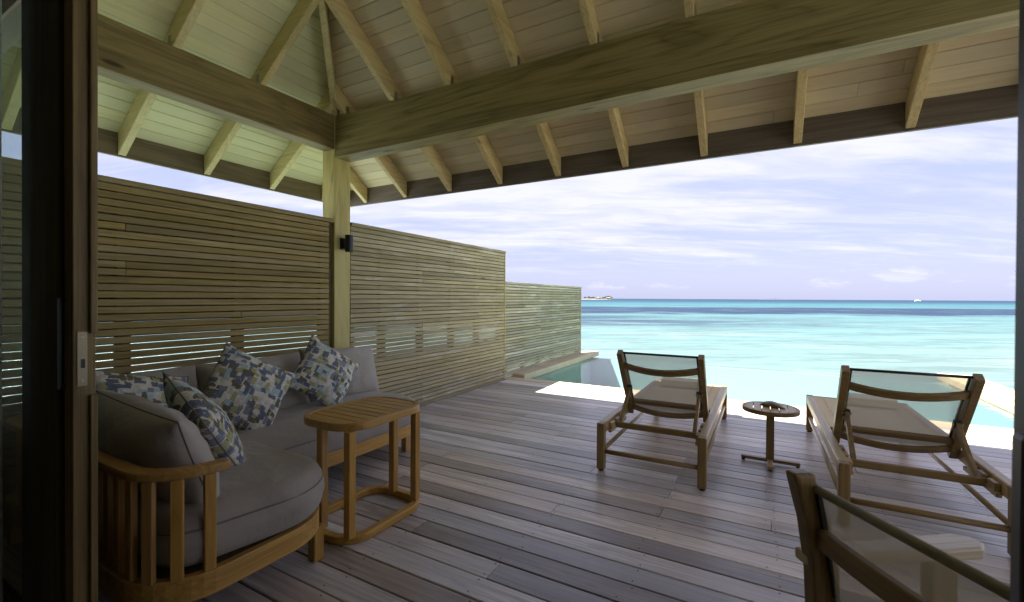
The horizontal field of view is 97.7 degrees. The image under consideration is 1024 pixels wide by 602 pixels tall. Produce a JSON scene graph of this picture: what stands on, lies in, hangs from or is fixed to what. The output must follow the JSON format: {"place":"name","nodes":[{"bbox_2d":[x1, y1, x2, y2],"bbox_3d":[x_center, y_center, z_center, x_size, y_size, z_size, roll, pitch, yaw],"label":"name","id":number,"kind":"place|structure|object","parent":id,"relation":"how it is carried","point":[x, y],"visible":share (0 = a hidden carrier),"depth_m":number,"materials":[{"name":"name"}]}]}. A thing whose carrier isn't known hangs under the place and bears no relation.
{"place":"outdoors","nodes":[
{"label":"outdoors","id":0,"kind":"place"},
{"bbox_2d":[3,379,1012,601],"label":"deck","id":1,"kind":"structure","parent":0,"point":[522,498],"depth_m":2.62,"materials":[{"name":"wood"}]},
{"bbox_2d":[2,0,97,601],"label":"villa","id":2,"kind":"object","parent":1,"relation":"on","point":[81,242],"visible":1,"depth_m":1.41,"materials":[{"name":"paint"}]},
{"bbox_2d":[0,0,2,601],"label":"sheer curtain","id":3,"kind":"object","parent":2,"relation":"hanging from","point":[1,537],"visible":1,"depth_m":1.59,"materials":[{"name":"fabric"}]},
{"bbox_2d":[3,0,65,601],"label":"sliding door","id":4,"kind":"structure","parent":2,"relation":"attached to","point":[43,358],"depth_m":1.50,"materials":[{"name":"black paint"}]},
{"bbox_2d":[2,156,334,537],"bbox_3d":[-2.939,0.258,1.857,0.126,2.000,5.186,1,0,29],"label":"slatted screen","id":5,"kind":"object","parent":2,"relation":"on","point":[171,259],"visible":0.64,"depth_m":3.03,"materials":[{"name":"brown wood"}]},
{"bbox_2d":[1010,0,1023,601],"bbox_3d":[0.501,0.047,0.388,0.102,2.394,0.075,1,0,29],"label":"sliding door","id":6,"kind":"structure","parent":2,"relation":"attached to","point":[1017,548],"depth_m":0.42,"materials":[{"name":"black paint"}]},
{"bbox_2d":[3,386,413,601],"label":"corner sofa","id":7,"kind":"object","parent":1,"relation":"on","point":[260,511],"visible":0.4,"depth_m":1.71,"materials":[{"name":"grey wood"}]},
{"bbox_2d":[95,370,188,407],"bbox_3d":[-1.994,0.603,2.394,0.165,0.456,0.456,-26,-25,24],"label":"scatter pillow","id":8,"kind":"object","parent":7,"relation":"on","point":[150,388],"visible":0.21,"depth_m":2.38,"materials":[{"name":"fabric"}]},
{"bbox_2d":[95,389,219,503],"bbox_3d":[-1.521,0.624,1.884,0.846,0.447,0.274,3,21,31],"label":"back cushion","id":9,"kind":"object","parent":7,"relation":"on","point":[140,431],"visible":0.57,"depth_m":1.68,"materials":[{"name":"beige fabric"}]},
{"bbox_2d":[129,364,196,387],"bbox_3d":[-2.157,0.615,2.508,0.217,0.437,0.746,-20,-10,29],"label":"back cushion","id":10,"kind":"object","parent":7,"relation":"on","point":[189,371],"visible":0.12,"depth_m":2.74,"materials":[{"name":"beige fabric"}]},
{"bbox_2d":[162,371,245,465],"bbox_3d":[-1.416,0.588,2.072,0.466,0.466,0.183,25,46,32],"label":"scatter pillow","id":11,"kind":"object","parent":7,"relation":"on","point":[206,416],"visible":0.77,"depth_m":1.95,"materials":[{"name":"fabric"}]},
{"bbox_2d":[201,342,296,429],"bbox_3d":[-1.657,0.567,2.791,0.172,0.476,0.476,-26,-49,35],"label":"scatter pillow","id":12,"kind":"object","parent":7,"relation":"on","point":[243,390],"visible":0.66,"depth_m":2.74,"materials":[{"name":"fabric"}]},
{"bbox_2d":[196,351,309,409],"bbox_3d":[-1.800,0.611,3.156,0.212,0.437,0.746,-20,-9,29],"label":"back cushion","id":13,"kind":"object","parent":7,"relation":"on","point":[289,362],"visible":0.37,"depth_m":3.26,"materials":[{"name":"beige fabric"}]},
{"bbox_2d":[289,334,359,405],"bbox_3d":[-1.415,0.554,3.388,0.170,0.456,0.456,-24,-51,32],"label":"scatter pillow","id":14,"kind":"object","parent":7,"relation":"on","point":[324,372],"visible":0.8,"depth_m":3.32,"materials":[{"name":"fabric"}]},
{"bbox_2d":[298,345,378,401],"bbox_3d":[-1.436,0.600,3.777,0.208,0.437,0.726,-20,-13,29],"label":"back cushion","id":15,"kind":"object","parent":7,"relation":"on","point":[364,378],"visible":0.49,"depth_m":3.86,"materials":[{"name":"beige fabric"}]},
{"bbox_2d":[304,396,419,544],"bbox_3d":[-0.843,0.920,2.562,0.450,0.612,0.610,1,0,29],"label":"side table","id":16,"kind":"object","parent":1,"relation":"on","point":[349,419],"visible":0.91,"depth_m":2.43,"materials":[{"name":"brown wood"}]},
{"bbox_2d":[350,222,505,406],"bbox_3d":[-0.867,0.245,5.579,0.126,2.000,2.953,1,0,29],"label":"slatted screen","id":17,"kind":"object","parent":1,"relation":"on","point":[416,285],"visible":0.86,"depth_m":5.25,"materials":[{"name":"brown wood"}]},
{"bbox_2d":[2,0,1018,347],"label":"pavilion","id":18,"kind":"structure","parent":1,"relation":"on","point":[338,108],"depth_m":3.17,"materials":[{"name":"wood"}]},
{"bbox_2d":[340,235,352,251],"bbox_3d":[-1.529,-0.532,4.151,0.120,0.156,0.072,1,0,29],"label":"wall lamp","id":19,"kind":"object","parent":18,"relation":"attached to","point":[346,243],"visible":1,"depth_m":4.11,"materials":[{"name":"black metal"}]},
{"bbox_2d":[597,350,726,490],"bbox_3d":[1.436,0.807,3.965,0.736,0.847,2.051,1,0,29],"label":"sun lounger","id":20,"kind":"object","parent":1,"relation":"on","point":[673,386],"visible":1,"depth_m":3.45,"materials":[{"name":"brown wood"}]},
{"bbox_2d":[505,350,1013,433],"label":"swimming pool","id":21,"kind":"structure","parent":1,"relation":"in","point":[994,411],"depth_m":7.95,"materials":[{"name":"teal liquid"}]},
{"bbox_2d":[505,282,581,378],"bbox_3d":[0.655,0.442,8.316,0.126,1.492,3.309,1,0,29],"label":"slatted screen","id":22,"kind":"object","parent":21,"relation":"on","point":[542,321],"visible":0.94,"depth_m":7.94,"materials":[{"name":"beige wood"}]},
{"bbox_2d":[574,357,826,386],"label":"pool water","id":23,"kind":"structure","parent":21,"relation":"in","point":[722,372],"depth_m":7.85,"materials":[{"name":"teal liquid"}]},
{"bbox_2d":[741,401,799,471],"bbox_3d":[1.969,1.023,3.411,0.390,0.430,0.390,1,0,29],"label":"round table","id":24,"kind":"object","parent":1,"relation":"on","point":[788,411],"visible":0.89,"depth_m":3.38,"materials":[{"name":"brown wood"}]},
{"bbox_2d":[786,469,1009,601],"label":"armchair","id":25,"kind":"object","parent":1,"relation":"on","point":[846,551],"visible":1,"depth_m":1.03,"materials":[{"name":"brown wood"}]},
{"bbox_2d":[806,365,1011,555],"bbox_3d":[2.632,0.820,3.196,0.736,0.847,2.051,1,0,29],"label":"sun lounger","id":26,"kind":"object","parent":1,"relation":"on","point":[931,414],"visible":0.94,"depth_m":2.69,"materials":[{"name":"brown wood"}]},
{"bbox_2d":[2,298,1014,404],"bbox_3d":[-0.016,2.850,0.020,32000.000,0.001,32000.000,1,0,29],"label":"sea","id":27,"kind":"structure","parent":0,"point":[827,337],"depth_m":36.80,"materials":[{"name":"liquid"}]},
{"bbox_2d":[759,298,785,299],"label":"island","id":28,"kind":"structure","parent":27,"relation":"on","point":[772,299],"depth_m":5163.66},
{"bbox_2d":[2,117,1017,300],"label":"sky","id":29,"kind":"structure","parent":0,"point":[930,214],"materials":[{"name":"white"}]},
{"bbox_2d":[760,401,784,408],"bbox_3d":[1.989,0.788,3.413,0.086,0.043,0.187,0,0,-35],"label":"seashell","id":30,"kind":"object","parent":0,"point":[772,404],"visible":1,"depth_m":3.39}
]}

